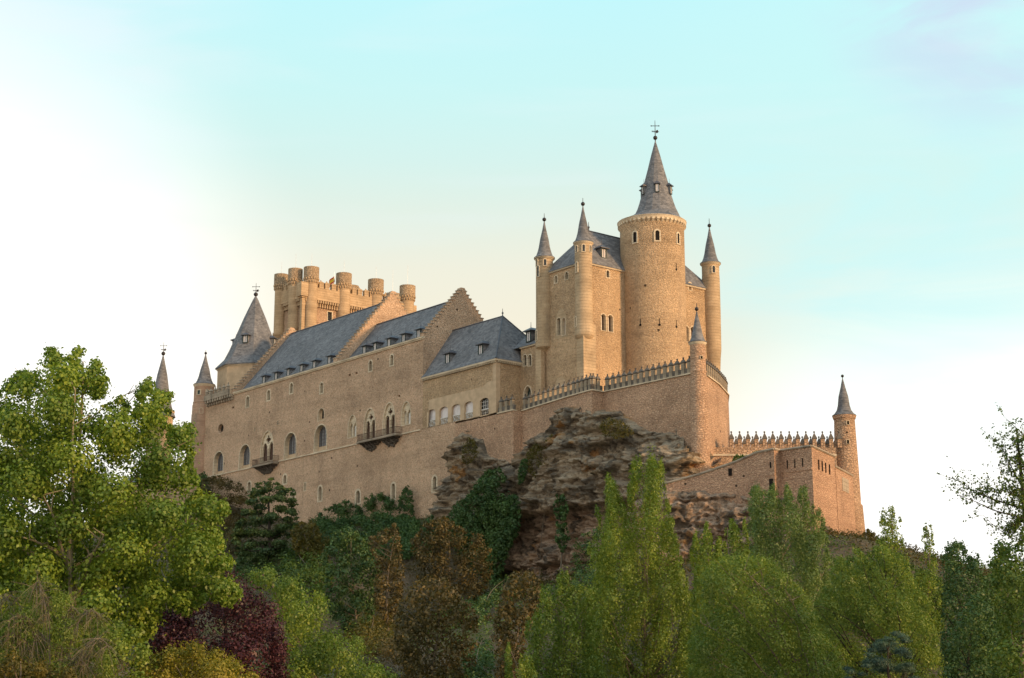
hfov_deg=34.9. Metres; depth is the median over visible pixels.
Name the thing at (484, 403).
window
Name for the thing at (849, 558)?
hazel
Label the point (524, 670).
sapling
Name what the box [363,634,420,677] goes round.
bush
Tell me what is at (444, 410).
window
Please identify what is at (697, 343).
bastion turret
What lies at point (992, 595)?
hazel
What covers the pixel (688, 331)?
window
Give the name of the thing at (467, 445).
bush
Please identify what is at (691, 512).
rocky bluff
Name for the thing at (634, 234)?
window
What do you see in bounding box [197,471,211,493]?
bush
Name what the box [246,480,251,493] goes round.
window
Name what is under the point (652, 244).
round tower
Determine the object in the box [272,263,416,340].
crenellated tower
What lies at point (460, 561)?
autumn tree
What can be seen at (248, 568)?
bush
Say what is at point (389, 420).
tracery window
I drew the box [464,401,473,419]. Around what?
window
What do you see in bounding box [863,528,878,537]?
bush
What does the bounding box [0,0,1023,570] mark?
sky
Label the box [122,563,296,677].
plum tree
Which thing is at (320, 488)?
window
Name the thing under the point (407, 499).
ivy
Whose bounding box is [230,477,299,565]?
cedar
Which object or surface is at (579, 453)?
rocky cliff
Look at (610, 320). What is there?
window
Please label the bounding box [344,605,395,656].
bush
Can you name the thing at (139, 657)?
olive bush
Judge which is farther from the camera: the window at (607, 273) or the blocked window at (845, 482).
the window at (607, 273)
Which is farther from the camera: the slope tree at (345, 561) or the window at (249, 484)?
the window at (249, 484)
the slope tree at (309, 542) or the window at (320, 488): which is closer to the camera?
the slope tree at (309, 542)
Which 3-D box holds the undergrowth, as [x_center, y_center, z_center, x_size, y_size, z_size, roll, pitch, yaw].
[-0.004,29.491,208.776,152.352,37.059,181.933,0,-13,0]
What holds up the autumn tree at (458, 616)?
on the terrain at (832, 549)
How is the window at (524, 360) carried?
in the link building
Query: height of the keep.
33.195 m
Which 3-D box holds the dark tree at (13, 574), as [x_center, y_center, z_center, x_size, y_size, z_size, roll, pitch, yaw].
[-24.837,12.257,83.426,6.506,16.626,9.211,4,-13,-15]
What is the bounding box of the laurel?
[940,592,999,677]
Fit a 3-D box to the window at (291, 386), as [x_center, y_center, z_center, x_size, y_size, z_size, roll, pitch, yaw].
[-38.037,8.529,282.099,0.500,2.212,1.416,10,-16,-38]
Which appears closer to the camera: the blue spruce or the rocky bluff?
the blue spruce
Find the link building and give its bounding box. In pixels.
[514,327,543,411]
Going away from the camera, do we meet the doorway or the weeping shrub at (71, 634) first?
the weeping shrub at (71, 634)
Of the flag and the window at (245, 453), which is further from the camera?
the flag
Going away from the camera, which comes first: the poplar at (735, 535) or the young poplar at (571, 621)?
the young poplar at (571, 621)
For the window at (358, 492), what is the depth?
261.35 m
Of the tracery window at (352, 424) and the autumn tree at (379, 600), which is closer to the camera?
the autumn tree at (379, 600)
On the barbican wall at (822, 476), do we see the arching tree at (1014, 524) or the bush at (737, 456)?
the bush at (737, 456)
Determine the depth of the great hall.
270.72 m
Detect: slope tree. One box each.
[290,521,322,556]
[319,526,381,632]
[553,493,569,574]
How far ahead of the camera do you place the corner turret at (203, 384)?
305.65 m
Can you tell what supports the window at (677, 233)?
in the round tower at (652, 244)
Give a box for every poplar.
[524,564,605,677]
[577,443,695,677]
[688,521,735,677]
[721,511,760,677]
[741,481,843,677]
[873,503,921,676]
[913,520,945,668]
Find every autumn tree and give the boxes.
[368,523,406,630]
[391,574,481,677]
[409,516,493,608]
[491,569,544,677]
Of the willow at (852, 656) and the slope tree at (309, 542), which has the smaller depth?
the willow at (852, 656)
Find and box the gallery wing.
[421,309,525,428]
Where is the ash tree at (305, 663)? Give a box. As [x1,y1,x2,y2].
[245,562,399,677]
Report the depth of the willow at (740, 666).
89.03 m
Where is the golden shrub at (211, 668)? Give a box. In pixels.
[132,638,267,677]
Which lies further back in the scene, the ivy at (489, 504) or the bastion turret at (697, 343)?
the ivy at (489, 504)
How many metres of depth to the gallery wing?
243.48 m
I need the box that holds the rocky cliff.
[428,407,721,580]
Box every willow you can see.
[679,548,849,677]
[792,543,948,677]
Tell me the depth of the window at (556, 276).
237.21 m
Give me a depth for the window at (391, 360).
259.00 m
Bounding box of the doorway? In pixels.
[523,385,531,397]
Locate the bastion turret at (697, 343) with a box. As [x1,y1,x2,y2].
[688,303,710,472]
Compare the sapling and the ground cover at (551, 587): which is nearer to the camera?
the sapling
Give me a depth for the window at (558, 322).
235.37 m
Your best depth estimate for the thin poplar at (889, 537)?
129.19 m
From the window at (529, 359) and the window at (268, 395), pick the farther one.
the window at (268, 395)
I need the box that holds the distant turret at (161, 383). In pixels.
[144,345,175,498]
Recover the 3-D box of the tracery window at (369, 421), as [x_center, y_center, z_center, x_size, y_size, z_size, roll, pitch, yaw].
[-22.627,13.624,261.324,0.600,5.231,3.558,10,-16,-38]
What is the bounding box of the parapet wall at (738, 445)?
[713,431,841,467]
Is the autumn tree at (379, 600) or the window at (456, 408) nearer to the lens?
the autumn tree at (379, 600)
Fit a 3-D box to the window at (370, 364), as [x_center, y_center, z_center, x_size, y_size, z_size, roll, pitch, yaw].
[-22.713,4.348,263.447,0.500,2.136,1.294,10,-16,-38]
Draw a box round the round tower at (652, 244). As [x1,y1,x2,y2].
[617,125,686,380]
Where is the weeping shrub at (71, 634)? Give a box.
[0,565,128,677]
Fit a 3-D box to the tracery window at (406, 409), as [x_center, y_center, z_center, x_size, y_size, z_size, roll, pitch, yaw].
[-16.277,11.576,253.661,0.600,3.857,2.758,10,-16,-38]
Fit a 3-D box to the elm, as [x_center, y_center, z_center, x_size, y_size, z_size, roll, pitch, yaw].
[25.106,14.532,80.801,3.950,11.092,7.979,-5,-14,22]
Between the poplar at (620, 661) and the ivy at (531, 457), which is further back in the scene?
the ivy at (531, 457)
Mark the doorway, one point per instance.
(527, 389)
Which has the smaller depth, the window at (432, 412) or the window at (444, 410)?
the window at (444, 410)
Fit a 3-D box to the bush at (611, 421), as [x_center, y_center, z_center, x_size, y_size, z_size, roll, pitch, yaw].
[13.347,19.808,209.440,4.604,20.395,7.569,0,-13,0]
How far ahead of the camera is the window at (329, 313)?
333.71 m
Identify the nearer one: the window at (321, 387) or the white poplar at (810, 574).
the white poplar at (810, 574)
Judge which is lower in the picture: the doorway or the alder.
the alder
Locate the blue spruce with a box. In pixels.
[841,630,921,677]
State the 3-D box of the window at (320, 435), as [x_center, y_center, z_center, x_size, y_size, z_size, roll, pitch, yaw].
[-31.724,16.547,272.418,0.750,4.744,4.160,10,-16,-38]
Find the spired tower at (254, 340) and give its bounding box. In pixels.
[215,286,277,393]
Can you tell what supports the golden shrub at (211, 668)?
on the terrain at (832, 549)
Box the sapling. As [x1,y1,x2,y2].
[503,642,537,677]
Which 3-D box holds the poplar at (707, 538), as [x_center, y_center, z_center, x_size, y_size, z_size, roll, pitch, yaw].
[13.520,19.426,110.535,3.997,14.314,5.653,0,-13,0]
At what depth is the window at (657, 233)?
235.77 m
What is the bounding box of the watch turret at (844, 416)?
[832,374,864,534]
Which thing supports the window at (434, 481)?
in the great hall
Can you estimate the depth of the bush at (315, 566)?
227.90 m
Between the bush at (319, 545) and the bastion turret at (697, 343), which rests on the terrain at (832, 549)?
the bush at (319, 545)
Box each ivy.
[311,492,447,559]
[396,485,415,547]
[446,467,522,585]
[517,458,527,484]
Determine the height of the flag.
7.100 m
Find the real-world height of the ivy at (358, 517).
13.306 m
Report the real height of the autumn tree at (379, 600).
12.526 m
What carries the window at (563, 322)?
in the keep
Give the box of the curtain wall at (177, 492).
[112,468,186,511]
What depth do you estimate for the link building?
238.81 m
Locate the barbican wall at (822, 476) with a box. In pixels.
[665,445,855,534]
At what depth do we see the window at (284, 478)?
279.85 m
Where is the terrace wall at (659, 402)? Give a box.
[455,356,729,543]
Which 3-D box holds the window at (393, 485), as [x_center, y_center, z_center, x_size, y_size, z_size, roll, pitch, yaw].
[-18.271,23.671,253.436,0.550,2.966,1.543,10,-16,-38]
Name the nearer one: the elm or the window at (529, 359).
the elm
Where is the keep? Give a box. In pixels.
[534,202,720,393]
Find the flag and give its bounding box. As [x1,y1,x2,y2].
[329,272,334,284]
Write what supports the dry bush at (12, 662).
on the terrain at (832, 549)
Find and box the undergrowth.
[77,506,1019,677]
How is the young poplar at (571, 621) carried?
on the terrain at (832, 549)
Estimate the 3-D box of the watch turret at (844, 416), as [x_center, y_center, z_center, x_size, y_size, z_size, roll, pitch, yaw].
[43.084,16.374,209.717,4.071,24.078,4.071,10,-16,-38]
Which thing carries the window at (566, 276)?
in the keep
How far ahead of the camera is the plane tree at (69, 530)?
58.21 m
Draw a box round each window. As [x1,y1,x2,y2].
[213,451,223,474]
[238,444,250,470]
[245,395,249,408]
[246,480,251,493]
[260,430,273,462]
[266,389,270,401]
[282,473,286,484]
[284,432,296,458]
[289,382,293,394]
[313,424,326,452]
[317,485,322,502]
[319,382,323,394]
[327,311,332,320]
[347,414,356,438]
[355,489,360,504]
[363,408,375,439]
[368,359,372,372]
[382,402,395,434]
[389,353,393,366]
[390,481,395,499]
[401,401,410,425]
[428,409,434,427]
[431,474,437,493]
[439,407,447,424]
[452,404,459,421]
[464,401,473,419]
[480,398,488,416]
[522,354,526,366]
[527,354,531,366]
[554,275,557,283]
[556,317,560,335]
[561,317,565,335]
[564,271,568,280]
[600,313,606,331]
[605,269,609,278]
[607,314,613,332]
[632,230,637,243]
[654,229,660,241]
[676,232,680,244]
[686,325,689,341]
[842,477,848,492]
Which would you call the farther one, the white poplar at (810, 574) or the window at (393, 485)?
the window at (393, 485)
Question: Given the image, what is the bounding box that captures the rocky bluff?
[619,479,847,568]
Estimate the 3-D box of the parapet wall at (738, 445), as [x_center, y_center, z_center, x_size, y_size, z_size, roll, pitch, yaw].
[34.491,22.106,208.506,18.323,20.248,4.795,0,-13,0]
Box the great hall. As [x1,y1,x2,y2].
[203,287,486,522]
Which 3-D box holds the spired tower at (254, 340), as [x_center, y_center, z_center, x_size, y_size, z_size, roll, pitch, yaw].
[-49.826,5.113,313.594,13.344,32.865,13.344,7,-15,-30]
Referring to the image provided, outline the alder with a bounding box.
[938,537,1000,677]
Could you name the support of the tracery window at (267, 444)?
in the great hall
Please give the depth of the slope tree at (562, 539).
213.29 m
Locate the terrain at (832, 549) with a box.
[13,505,1021,677]
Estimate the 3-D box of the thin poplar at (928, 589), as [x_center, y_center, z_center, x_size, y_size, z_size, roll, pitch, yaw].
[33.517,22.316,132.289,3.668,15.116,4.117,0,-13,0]
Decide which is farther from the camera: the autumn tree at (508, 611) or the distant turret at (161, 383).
the distant turret at (161, 383)
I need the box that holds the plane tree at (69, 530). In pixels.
[0,342,242,677]
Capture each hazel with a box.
[831,546,954,631]
[970,568,1023,677]
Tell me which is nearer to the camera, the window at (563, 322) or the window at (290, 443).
the window at (563, 322)
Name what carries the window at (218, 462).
in the great hall
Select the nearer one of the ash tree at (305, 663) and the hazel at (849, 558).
the ash tree at (305, 663)
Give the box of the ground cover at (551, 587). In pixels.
[83,504,1007,676]
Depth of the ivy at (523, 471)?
223.19 m
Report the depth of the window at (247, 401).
293.85 m
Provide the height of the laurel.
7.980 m
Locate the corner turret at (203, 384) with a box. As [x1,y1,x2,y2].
[186,352,215,498]
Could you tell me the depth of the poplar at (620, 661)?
101.88 m
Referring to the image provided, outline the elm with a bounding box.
[980,532,1023,677]
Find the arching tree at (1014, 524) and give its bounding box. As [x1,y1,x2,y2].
[937,402,1023,548]
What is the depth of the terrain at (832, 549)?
188.40 m
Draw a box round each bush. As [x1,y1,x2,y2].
[0,647,79,677]
[39,619,157,677]
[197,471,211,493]
[201,475,247,555]
[235,546,304,586]
[279,548,334,596]
[295,517,339,561]
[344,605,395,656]
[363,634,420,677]
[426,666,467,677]
[455,574,510,631]
[460,436,478,505]
[460,635,495,677]
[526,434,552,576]
[569,526,621,621]
[599,416,633,553]
[732,450,758,460]
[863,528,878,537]
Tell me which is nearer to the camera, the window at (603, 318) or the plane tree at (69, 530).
the plane tree at (69, 530)
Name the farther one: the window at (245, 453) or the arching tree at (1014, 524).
the window at (245, 453)
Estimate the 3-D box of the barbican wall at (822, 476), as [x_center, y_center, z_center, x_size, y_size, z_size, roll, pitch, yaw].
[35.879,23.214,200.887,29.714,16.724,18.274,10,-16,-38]
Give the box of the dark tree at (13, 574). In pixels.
[0,432,82,677]
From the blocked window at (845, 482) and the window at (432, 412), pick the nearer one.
the blocked window at (845, 482)
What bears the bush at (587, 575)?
on the terrain at (832, 549)

